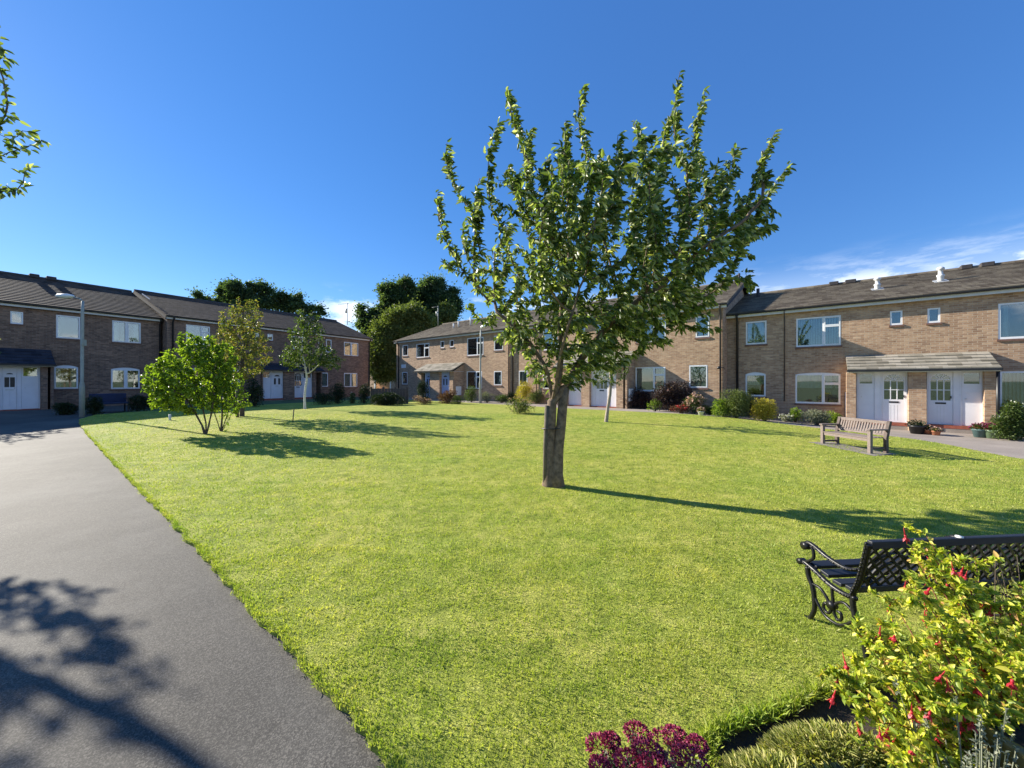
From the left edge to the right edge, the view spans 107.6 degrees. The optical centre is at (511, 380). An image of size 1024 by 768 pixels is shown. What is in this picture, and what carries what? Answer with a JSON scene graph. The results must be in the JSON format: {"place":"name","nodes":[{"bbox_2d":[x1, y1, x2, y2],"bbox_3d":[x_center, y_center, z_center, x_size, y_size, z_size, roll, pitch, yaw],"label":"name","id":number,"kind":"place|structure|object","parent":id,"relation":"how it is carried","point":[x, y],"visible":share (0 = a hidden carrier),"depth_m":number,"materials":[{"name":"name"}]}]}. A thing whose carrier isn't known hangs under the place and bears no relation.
{"place":"outdoors","nodes":[
{"label":"outdoors","id":0,"kind":"place"},
{"bbox_2d":[0,405,384,767],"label":"asphalt path","id":1,"kind":"structure","parent":0,"point":[133,634],"depth_m":2.56,"materials":[{"name":"grey asphalt"}]},
{"bbox_2d":[51,402,78,414],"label":"shrub","id":2,"kind":"object","parent":1,"relation":"on","point":[66,408],"visible":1,"depth_m":15.99,"materials":[{"name":"green plant"}]},
{"bbox_2d":[85,395,104,414],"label":"shrub","id":3,"kind":"object","parent":1,"relation":"on","point":[96,407],"visible":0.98,"depth_m":15.89,"materials":[{"name":"green plant"}]},
{"bbox_2d":[89,393,128,411],"bbox_3d":[-18.513,1.005,17.265,0.640,0.850,1.200,0,0,31],"label":"garden bench","id":4,"kind":"object","parent":1,"relation":"on","point":[114,398],"visible":0.63,"depth_m":17.46,"materials":[{"name":"blue wood"}]},
{"bbox_2d":[108,391,393,413],"bbox_3d":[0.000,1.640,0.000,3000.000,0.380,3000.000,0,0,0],"label":"ground","id":5,"kind":"structure","parent":0,"point":[287,401],"depth_m":25.29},
{"bbox_2d":[0,26,50,199],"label":"cherry tree","id":6,"kind":"object","parent":5,"relation":"on","point":[15,153],"visible":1,"depth_m":5.47,"materials":[{"name":"green plant"}]},
{"bbox_2d":[55,294,86,416],"bbox_3d":[-17.905,-0.985,15.183,1.041,5.097,0.302,0,0,0],"label":"street lamp","id":7,"kind":"object","parent":5,"relation":"on","point":[83,342],"visible":0.96,"depth_m":15.20,"materials":[{"name":"metal"}]},
{"bbox_2d":[0,271,162,410],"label":"brick terrace","id":8,"kind":"structure","parent":5,"relation":"on","point":[40,324],"depth_m":20.64,"materials":[{"name":"brown brick"}]},
{"bbox_2d":[1,366,17,409],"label":"door","id":9,"kind":"structure","parent":8,"relation":"in","point":[9,375],"depth_m":18.02,"materials":[{"name":"white paint"}]},
{"bbox_2d":[9,311,24,325],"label":"window","id":10,"kind":"structure","parent":8,"relation":"in","point":[11,323],"depth_m":18.66,"materials":[{"name":"white plastic"}]},
{"bbox_2d":[20,366,39,408],"bbox_3d":[-23.838,0.322,18.559,0.090,2.117,0.606,0,0,31],"label":"store door","id":11,"kind":"structure","parent":8,"relation":"in","point":[29,385],"depth_m":18.53,"materials":[{"name":"white paint"}]},
{"bbox_2d":[54,365,78,389],"bbox_3d":[-23.889,-0.175,20.088,0.230,1.334,0.924,0,0,31],"label":"window","id":12,"kind":"structure","parent":8,"relation":"in","point":[57,370],"depth_m":20.08,"materials":[{"name":"white plastic"}]},
{"bbox_2d":[55,315,79,340],"bbox_3d":[-23.808,-2.847,20.121,0.125,1.297,0.933,0,0,31],"label":"window","id":13,"kind":"structure","parent":8,"relation":"in","point":[61,338],"depth_m":20.08,"materials":[{"name":"white plastic"}]},
{"bbox_2d":[110,368,140,389],"bbox_3d":[-22.682,-0.126,22.015,0.125,1.316,1.290,0,0,31],"label":"window","id":14,"kind":"structure","parent":8,"relation":"in","point":[125,370],"depth_m":22.03,"materials":[{"name":"white plastic"}]},
{"bbox_2d":[111,320,141,344],"bbox_3d":[-22.703,-2.836,22.081,0.230,1.309,1.286,0,0,31],"label":"window","id":15,"kind":"structure","parent":8,"relation":"in","point":[114,323],"depth_m":22.04,"materials":[{"name":"white plastic"}]},
{"bbox_2d":[126,394,155,411],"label":"shrub","id":16,"kind":"object","parent":5,"relation":"on","point":[138,400],"visible":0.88,"depth_m":17.68,"materials":[{"name":"green plant"}]},
{"bbox_2d":[185,273,281,309],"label":"pine tree","id":17,"kind":"object","parent":5,"relation":"on","point":[229,291],"visible":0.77,"depth_m":60.74,"materials":[{"name":"green plant"}]},
{"bbox_2d":[133,289,372,403],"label":"brick terrace","id":18,"kind":"structure","parent":5,"relation":"on","point":[201,317],"depth_m":28.61,"materials":[{"name":"brown brick"}]},
{"bbox_2d":[186,324,209,346],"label":"window","id":19,"kind":"structure","parent":18,"relation":"in","point":[201,332],"depth_m":24.58,"materials":[{"name":"white plastic"}]},
{"bbox_2d":[263,371,270,398],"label":"store door","id":20,"kind":"structure","parent":18,"relation":"in","point":[266,380],"depth_m":27.43,"materials":[{"name":"white paint"}]},
{"bbox_2d":[271,371,282,398],"bbox_3d":[-17.550,0.279,28.006,0.090,2.041,0.839,0,0,31],"label":"door","id":21,"kind":"structure","parent":18,"relation":"in","point":[276,376],"depth_m":28.01,"materials":[{"name":"white paint"}]},
{"bbox_2d":[295,372,301,397],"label":"door","id":22,"kind":"structure","parent":18,"relation":"in","point":[298,389],"depth_m":29.38,"materials":[{"name":"white paint"}]},
{"bbox_2d":[302,372,311,396],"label":"store door","id":23,"kind":"structure","parent":18,"relation":"in","point":[309,385],"depth_m":30.07,"materials":[{"name":"white paint"}]},
{"bbox_2d":[344,373,357,387],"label":"window","id":24,"kind":"structure","parent":18,"relation":"in","point":[349,378],"depth_m":34.12,"materials":[{"name":"white plastic"}]},
{"bbox_2d":[344,342,358,356],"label":"window","id":25,"kind":"structure","parent":18,"relation":"in","point":[350,355],"depth_m":34.20,"materials":[{"name":"white plastic"}]},
{"bbox_2d":[260,280,329,317],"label":"pine tree","id":26,"kind":"object","parent":5,"relation":"on","point":[289,303],"visible":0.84,"depth_m":63.20,"materials":[{"name":"green plant"}]},
{"bbox_2d":[370,375,395,391],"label":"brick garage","id":27,"kind":"structure","parent":5,"relation":"on","point":[387,386],"depth_m":52.81,"materials":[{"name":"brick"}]},
{"bbox_2d":[348,274,420,336],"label":"pine tree","id":28,"kind":"object","parent":5,"relation":"on","point":[401,290],"visible":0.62,"depth_m":53.74,"materials":[{"name":"green plant"}]},
{"bbox_2d":[365,298,439,389],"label":"ash tree","id":29,"kind":"object","parent":5,"relation":"on","point":[405,320],"visible":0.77,"depth_m":44.52,"materials":[{"name":"green plant"}]},
{"bbox_2d":[411,273,467,321],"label":"pine tree","id":30,"kind":"object","parent":5,"relation":"on","point":[433,291],"visible":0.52,"depth_m":58.43,"materials":[{"name":"green plant"}]},
{"bbox_2d":[431,299,460,325],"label":"ash tree","id":31,"kind":"object","parent":5,"relation":"on","point":[446,314],"visible":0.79,"depth_m":49.47,"materials":[{"name":"green plant"}]},
{"bbox_2d":[393,273,748,413],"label":"brick terrace","id":32,"kind":"structure","parent":5,"relation":"on","point":[442,358],"depth_m":23.77,"materials":[{"name":"brown brick"}]},
{"bbox_2d":[416,343,429,358],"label":"window","id":33,"kind":"structure","parent":32,"relation":"in","point":[422,350],"depth_m":31.61,"materials":[{"name":"white plastic"}]},
{"bbox_2d":[442,372,448,392],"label":"door","id":34,"kind":"structure","parent":32,"relation":"in","point":[445,375],"depth_m":28.47,"materials":[{"name":"blue paint"}]},
{"bbox_2d":[466,371,481,389],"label":"window","id":35,"kind":"structure","parent":32,"relation":"in","point":[472,376],"depth_m":27.78,"materials":[{"name":"white plastic"}]},
{"bbox_2d":[466,337,483,356],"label":"window","id":36,"kind":"structure","parent":32,"relation":"in","point":[473,344],"depth_m":27.72,"materials":[{"name":"white plastic"}]},
{"bbox_2d":[493,371,501,386],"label":"window","id":37,"kind":"structure","parent":32,"relation":"in","point":[497,374],"depth_m":26.23,"materials":[{"name":"white plastic"}]},
{"bbox_2d":[519,370,527,386],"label":"window","id":38,"kind":"structure","parent":32,"relation":"in","point":[523,376],"depth_m":24.95,"materials":[{"name":"white plastic"}]},
{"bbox_2d":[569,375,581,404],"bbox_3d":[3.561,0.324,21.457,0.930,2.113,0.085,0,0,39],"label":"door","id":39,"kind":"structure","parent":32,"relation":"in","point":[575,397],"depth_m":21.40,"materials":[{"name":"white paint"}]},
{"bbox_2d":[595,371,608,405],"bbox_3d":[4.885,0.324,20.378,0.821,2.113,0.085,0,0,39],"label":"door","id":40,"kind":"structure","parent":32,"relation":"in","point":[601,395],"depth_m":20.38,"materials":[{"name":"white paint"}]},
{"bbox_2d":[609,375,615,406],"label":"store door","id":41,"kind":"structure","parent":32,"relation":"in","point":[613,397],"depth_m":19.95,"materials":[{"name":"white paint"}]},
{"bbox_2d":[634,367,664,392],"bbox_3d":[7.239,-0.059,19.585,1.629,1.340,0.230,0,0,39],"label":"window","id":42,"kind":"structure","parent":32,"relation":"in","point":[662,374],"depth_m":19.50,"materials":[{"name":"white plastic"}]},
{"bbox_2d":[689,365,708,389],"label":"window","id":43,"kind":"structure","parent":32,"relation":"in","point":[698,374],"depth_m":18.18,"materials":[{"name":"white plastic"}]},
{"bbox_2d":[694,316,709,339],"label":"window","id":44,"kind":"structure","parent":32,"relation":"in","point":[700,335],"depth_m":18.06,"materials":[{"name":"white plastic"}]},
{"bbox_2d":[726,259,1023,433],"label":"brick terrace","id":45,"kind":"structure","parent":5,"relation":"on","point":[942,347],"depth_m":14.69,"materials":[{"name":"brown brick"}]},
{"bbox_2d":[745,372,766,397],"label":"window","id":46,"kind":"structure","parent":45,"relation":"in","point":[754,378],"depth_m":17.56,"materials":[{"name":"white plastic"}]},
{"bbox_2d":[745,320,767,346],"bbox_3d":[11.411,-2.207,17.519,0.896,1.155,0.235,0,0,39],"label":"window","id":47,"kind":"structure","parent":45,"relation":"in","point":[757,332],"depth_m":17.55,"materials":[{"name":"white plastic"}]},
{"bbox_2d":[794,373,841,405],"bbox_3d":[13.126,0.347,16.121,1.580,1.408,0.235,0,0,39],"label":"window","id":48,"kind":"structure","parent":45,"relation":"in","point":[804,380],"depth_m":16.11,"materials":[{"name":"white plastic"}]},
{"bbox_2d":[795,315,841,348],"bbox_3d":[13.139,-2.080,16.105,1.565,1.332,0.226,0,0,39],"label":"window","id":49,"kind":"structure","parent":45,"relation":"in","point":[830,325],"depth_m":16.15,"materials":[{"name":"white plastic"}]},
{"bbox_2d":[856,372,875,419],"bbox_3d":[13.738,0.600,14.555,0.538,1.902,0.090,0,0,39],"label":"store door","id":50,"kind":"structure","parent":45,"relation":"in","point":[865,392],"depth_m":14.54,"materials":[{"name":"white paint"}]},
{"bbox_2d":[881,372,906,422],"bbox_3d":[14.329,0.600,14.076,0.704,1.902,0.085,0,0,39],"label":"door","id":51,"kind":"structure","parent":45,"relation":"in","point":[894,410],"depth_m":14.06,"materials":[{"name":"white paint"}]},
{"bbox_2d":[889,310,903,326],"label":"window","id":52,"kind":"structure","parent":45,"relation":"in","point":[900,324],"depth_m":14.53,"materials":[{"name":"white plastic"}]},
{"bbox_2d":[926,308,941,324],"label":"window","id":53,"kind":"structure","parent":45,"relation":"in","point":[938,322],"depth_m":13.95,"materials":[{"name":"white plastic"}]},
{"bbox_2d":[927,372,954,424],"bbox_3d":[15.238,0.600,13.335,0.656,1.902,0.085,0,0,39],"label":"door","id":54,"kind":"structure","parent":45,"relation":"in","point":[938,411],"depth_m":13.31,"materials":[{"name":"white paint"}]},
{"bbox_2d":[960,371,982,425],"bbox_3d":[15.788,0.600,12.883,0.533,1.902,0.090,0,0,39],"label":"store door","id":55,"kind":"structure","parent":45,"relation":"in","point":[971,395],"depth_m":12.88,"materials":[{"name":"white paint"}]},
{"bbox_2d":[996,302,1023,341],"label":"window","id":56,"kind":"structure","parent":45,"relation":"in","point":[1005,337],"depth_m":12.97,"materials":[{"name":"white plastic"}]},
{"bbox_2d":[1000,371,1023,407],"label":"window","id":57,"kind":"structure","parent":45,"relation":"in","point":[1001,372],"depth_m":12.91,"materials":[{"name":"white plastic"}]},
{"bbox_2d":[0,0,1023,331],"label":"sky","id":58,"kind":"structure","parent":0,"point":[298,144],"materials":[{"name":"blue"}]},
{"bbox_2d":[79,399,1023,767],"bbox_3d":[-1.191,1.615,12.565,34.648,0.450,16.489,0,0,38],"label":"lawn","id":59,"kind":"structure","parent":0,"point":[413,411],"depth_m":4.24,"materials":[{"name":"green plant"}]},
{"bbox_2d":[140,331,237,433],"bbox_3d":[-9.659,0.101,11.243,2.238,3.165,2.118,0,0,-42],"label":"maple bush","id":60,"kind":"object","parent":59,"relation":"on","point":[188,379],"visible":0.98,"depth_m":11.05,"materials":[{"name":"green plant"}]},
{"bbox_2d":[198,367,251,430],"bbox_3d":[-8.987,0.582,11.721,1.431,2.175,1.099,0,0,0],"label":"shrubby sapling","id":61,"kind":"object","parent":59,"relation":"on","point":[226,405],"visible":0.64,"depth_m":11.75,"materials":[{"name":"green plant"}]},
{"bbox_2d":[207,296,273,416],"bbox_3d":[-11.127,-0.979,15.199,2.534,4.991,2.187,0,0,0],"label":"rowan tree","id":62,"kind":"object","parent":59,"relation":"on","point":[240,353],"visible":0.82,"depth_m":15.18,"materials":[{"name":"green plant"}]},
{"bbox_2d":[244,379,263,406],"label":"shrub","id":63,"kind":"object","parent":59,"relation":"on","point":[254,391],"visible":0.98,"depth_m":20.33,"materials":[{"name":"green plant"}]},
{"bbox_2d":[278,309,344,408],"bbox_3d":[-10.039,-1.069,18.719,2.950,5.083,2.449,0,0,43],"label":"birch tree","id":64,"kind":"object","parent":59,"relation":"on","point":[299,358],"visible":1,"depth_m":18.54,"materials":[{"name":"green plant"}]},
{"bbox_2d":[311,392,334,404],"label":"shrub","id":65,"kind":"object","parent":59,"relation":"on","point":[325,398],"visible":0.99,"depth_m":22.13,"materials":[{"name":"green plant"}]},
{"bbox_2d":[329,382,347,403],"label":"shrub","id":66,"kind":"object","parent":59,"relation":"on","point":[338,394],"visible":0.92,"depth_m":23.07,"materials":[{"name":"green plant"}]},
{"bbox_2d":[357,382,369,403],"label":"shrub","id":67,"kind":"object","parent":59,"relation":"on","point":[363,391],"visible":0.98,"depth_m":23.07,"materials":[{"name":"green plant"}]},
{"bbox_2d":[369,392,407,405],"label":"hedge","id":68,"kind":"object","parent":59,"relation":"on","point":[384,399],"visible":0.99,"depth_m":21.48,"materials":[{"name":"green plant"}]},
{"bbox_2d":[370,387,407,403],"bbox_3d":[-7.594,0.995,23.205,2.323,1.250,0.135,0,0,0],"label":"wooden fence","id":69,"kind":"object","parent":59,"relation":"on","point":[372,391],"visible":0.38,"depth_m":23.15,"materials":[{"name":"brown wood"}]},
{"bbox_2d":[412,395,432,404],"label":"heather","id":70,"kind":"object","parent":59,"relation":"on","point":[423,401],"visible":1,"depth_m":22.20,"materials":[{"name":"pink plant"}]},
{"bbox_2d":[417,380,429,401],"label":"shrub","id":71,"kind":"object","parent":59,"relation":"on","point":[421,388],"visible":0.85,"depth_m":24.13,"materials":[{"name":"green plant"}]},
{"bbox_2d":[437,389,457,403],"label":"shrub","id":72,"kind":"object","parent":59,"relation":"on","point":[446,396],"visible":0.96,"depth_m":23.02,"materials":[{"name":"brown plant"}]},
{"bbox_2d":[505,395,535,413],"bbox_3d":[0.357,1.070,16.353,1.214,0.917,1.072,0,0,-44],"label":"spiky shrub","id":73,"kind":"object","parent":59,"relation":"on","point":[519,404],"visible":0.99,"depth_m":16.23,"materials":[{"name":"green plant"}]},
{"bbox_2d":[542,405,559,481],"bbox_3d":[0.668,1.200,6.279,0.316,1.580,0.268,0,0,-30],"label":"tree stake","id":74,"kind":"object","parent":59,"relation":"on","point":[546,414],"visible":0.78,"depth_m":6.26,"materials":[{"name":"brown wood"}]},
{"bbox_2d":[592,349,631,421],"bbox_3d":[3.677,0.086,13.756,1.504,2.978,1.305,0,0,0],"label":"sapling tree","id":75,"kind":"object","parent":59,"relation":"on","point":[610,382],"visible":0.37,"depth_m":13.65,"materials":[{"name":"green plant"}]},
{"bbox_2d":[432,70,796,487],"bbox_3d":[1.778,-1.692,6.508,5.501,7.098,4.147,0,0,-34],"label":"cherry tree","id":76,"kind":"object","parent":59,"relation":"on","point":[615,321],"visible":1,"depth_m":5.94,"materials":[{"name":"green plant"}]},
{"bbox_2d":[585,719,710,767],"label":"sedum plant","id":77,"kind":"object","parent":59,"relation":"on","point":[677,743],"visible":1,"depth_m":1.59,"materials":[{"name":"purple plant"}]},
{"bbox_2d":[810,442,893,455],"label":"bench slabs","id":78,"kind":"structure","parent":59,"relation":"on","point":[854,448],"depth_m":9.31,"materials":[{"name":"concrete"}]},
{"bbox_2d":[819,416,891,453],"bbox_3d":[8.561,1.330,9.397,0.624,0.761,1.258,0,0,-7],"label":"wooden bench","id":79,"kind":"object","parent":78,"relation":"on","point":[837,433],"visible":0.96,"depth_m":9.30,"materials":[{"name":"brown wood"}]},
{"bbox_2d":[796,534,1023,658],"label":"cast iron bench","id":80,"kind":"object","parent":59,"relation":"on","point":[880,565],"visible":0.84,"depth_m":2.48,"materials":[{"name":"black metal"}]},
{"bbox_2d":[366,396,1023,458],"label":"paved path","id":81,"kind":"structure","parent":0,"point":[1008,448],"depth_m":12.01,"materials":[{"name":"concrete"}]},
{"bbox_2d":[463,386,476,401],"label":"shrub","id":82,"kind":"object","parent":81,"relation":"on","point":[472,393],"visible":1,"depth_m":25.31,"materials":[{"name":"green plant"}]},
{"bbox_2d":[479,325,485,402],"bbox_3d":[-1.848,-1.026,23.980,0.288,5.092,0.765,0,0,-37],"label":"street lamp","id":83,"kind":"object","parent":81,"relation":"on","point":[480,386],"visible":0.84,"depth_m":24.15,"materials":[{"name":"metal"}]},
{"bbox_2d":[514,381,532,401],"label":"golden shrub","id":84,"kind":"object","parent":81,"relation":"on","point":[525,392],"visible":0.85,"depth_m":24.05,"materials":[{"name":"yellow plant"}]},
{"bbox_2d":[526,390,544,403],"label":"shrub","id":85,"kind":"object","parent":81,"relation":"on","point":[533,398],"visible":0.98,"depth_m":23.50,"materials":[{"name":"green plant"}]},
{"bbox_2d":[623,386,651,408],"bbox_3d":[6.537,0.870,19.416,1.674,1.214,0.961,0,0,0],"label":"shrub","id":86,"kind":"object","parent":81,"relation":"on","point":[640,399],"visible":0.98,"depth_m":19.32,"materials":[{"name":"purple plant"}]},
{"bbox_2d":[651,379,702,410],"bbox_3d":[7.830,0.680,17.848,2.713,1.614,0.956,0,0,0],"label":"shrub","id":87,"kind":"object","parent":81,"relation":"on","point":[669,395],"visible":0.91,"depth_m":17.70,"materials":[{"name":"purple plant"}]},
{"bbox_2d":[669,404,691,412],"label":"bedding plant","id":88,"kind":"object","parent":81,"relation":"on","point":[679,408],"visible":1,"depth_m":16.84,"materials":[{"name":"red plant"}]},
{"bbox_2d":[682,392,707,413],"bbox_3d":[8.213,0.991,16.863,1.037,1.039,0.858,0,0,0],"label":"hydrangea","id":89,"kind":"object","parent":81,"relation":"on","point":[692,401],"visible":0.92,"depth_m":16.70,"materials":[{"name":"pink plant"}]},
{"bbox_2d":[710,398,735,416],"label":"shrub","id":90,"kind":"object","parent":81,"relation":"on","point":[719,402],"visible":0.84,"depth_m":15.80,"materials":[{"name":"green plant"}]},
{"bbox_2d":[718,388,753,417],"bbox_3d":[9.297,0.947,15.589,1.313,1.301,0.887,0,0,0],"label":"shrub","id":91,"kind":"object","parent":81,"relation":"on","point":[738,398],"visible":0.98,"depth_m":15.52,"materials":[{"name":"green plant"}]},
{"bbox_2d":[742,394,758,417],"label":"shrub","id":92,"kind":"object","parent":81,"relation":"on","point":[750,401],"visible":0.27,"depth_m":16.53,"materials":[{"name":"green plant"}]},
{"bbox_2d":[750,397,778,420],"bbox_3d":[10.373,1.170,15.351,1.234,1.007,0.852,0,0,0],"label":"golden shrub","id":93,"kind":"object","parent":81,"relation":"on","point":[762,408],"visible":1,"depth_m":15.23,"materials":[{"name":"yellow plant"}]},
{"bbox_2d":[789,407,803,421],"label":"shrub","id":94,"kind":"object","parent":81,"relation":"on","point":[795,414],"visible":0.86,"depth_m":15.76,"materials":[{"name":"green plant"}]},
{"bbox_2d":[800,409,832,425],"bbox_3d":[11.984,1.442,14.796,1.215,0.705,0.777,0,0,0],"label":"lavender","id":95,"kind":"object","parent":81,"relation":"on","point":[819,417],"visible":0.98,"depth_m":14.70,"materials":[{"name":"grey plant"}]},
{"bbox_2d":[827,411,841,422],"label":"shrub","id":96,"kind":"object","parent":81,"relation":"on","point":[835,417],"visible":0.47,"depth_m":15.11,"materials":[{"name":"green plant"}]},
{"bbox_2d":[905,419,927,433],"bbox_3d":[13.881,1.544,12.867,0.584,0.512,0.572,0,0,0],"label":"plant pot","id":97,"kind":"object","parent":81,"relation":"on","point":[916,427],"visible":1,"depth_m":12.77,"materials":[{"name":"black plastic"}]},
{"bbox_2d":[929,426,943,434],"bbox_3d":[14.132,1.651,12.502,0.368,0.297,0.368,0,0,0],"label":"plant pot","id":98,"kind":"object","parent":81,"relation":"on","point":[934,430],"visible":1,"depth_m":12.43,"materials":[{"name":"ceramic"}]},
{"bbox_2d":[968,422,989,437],"bbox_3d":[15.028,1.554,12.059,0.482,0.492,0.488,0,0,0],"label":"plant pot","id":99,"kind":"object","parent":81,"relation":"on","point":[978,432],"visible":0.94,"depth_m":11.99,"materials":[{"name":"teal ceramic"}]},
{"bbox_2d":[981,422,998,438],"bbox_3d":[15.152,1.550,11.848,0.461,0.500,0.469,0,0,-31],"label":"plant pot","id":100,"kind":"object","parent":81,"relation":"on","point":[987,433],"visible":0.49,"depth_m":11.80,"materials":[{"name":"green ceramic"}]},
{"bbox_2d":[988,400,1023,440],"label":"flowering shrub","id":101,"kind":"object","parent":81,"relation":"on","point":[1010,421],"visible":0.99,"depth_m":11.39,"materials":[{"name":"green plant"}]},
{"bbox_2d":[711,688,973,767],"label":"flower bed","id":102,"kind":"object","parent":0,"point":[840,711],"visible":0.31,"depth_m":2.02,"materials":[{"name":"soil"}]},
{"bbox_2d":[710,744,815,767],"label":"sedge tussock","id":103,"kind":"object","parent":102,"relation":"on","point":[752,757],"visible":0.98,"depth_m":1.67,"materials":[{"name":"green plant"}]},
{"bbox_2d":[753,716,889,767],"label":"sedge tussock","id":104,"kind":"object","parent":102,"relation":"on","point":[818,736],"visible":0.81,"depth_m":1.75,"materials":[{"name":"green plant"}]},
{"bbox_2d":[799,758,863,767],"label":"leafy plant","id":105,"kind":"object","parent":102,"relation":"on","point":[833,765],"visible":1,"depth_m":1.57,"materials":[{"name":"green plant"}]},
{"bbox_2d":[812,522,1023,767],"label":"fuchsia bush","id":106,"kind":"object","parent":102,"relation":"on","point":[998,670],"visible":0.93,"depth_m":1.63,"materials":[{"name":"green plant"}]},
{"bbox_2d":[892,678,1018,767],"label":"lavender","id":107,"kind":"object","parent":102,"relation":"on","point":[978,745],"visible":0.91,"depth_m":1.36,"materials":[{"name":"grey plant"}]},
{"bbox_2d":[971,698,1023,767],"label":"lavender","id":108,"kind":"object","parent":102,"relation":"on","point":[990,731],"visible":0.29,"depth_m":1.42,"materials":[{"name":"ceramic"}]},
{"bbox_2d":[987,554,1023,643],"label":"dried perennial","id":109,"kind":"object","parent":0,"point":[1012,581],"visible":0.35,"depth_m":1.98,"materials":[{"name":"brown plant"}]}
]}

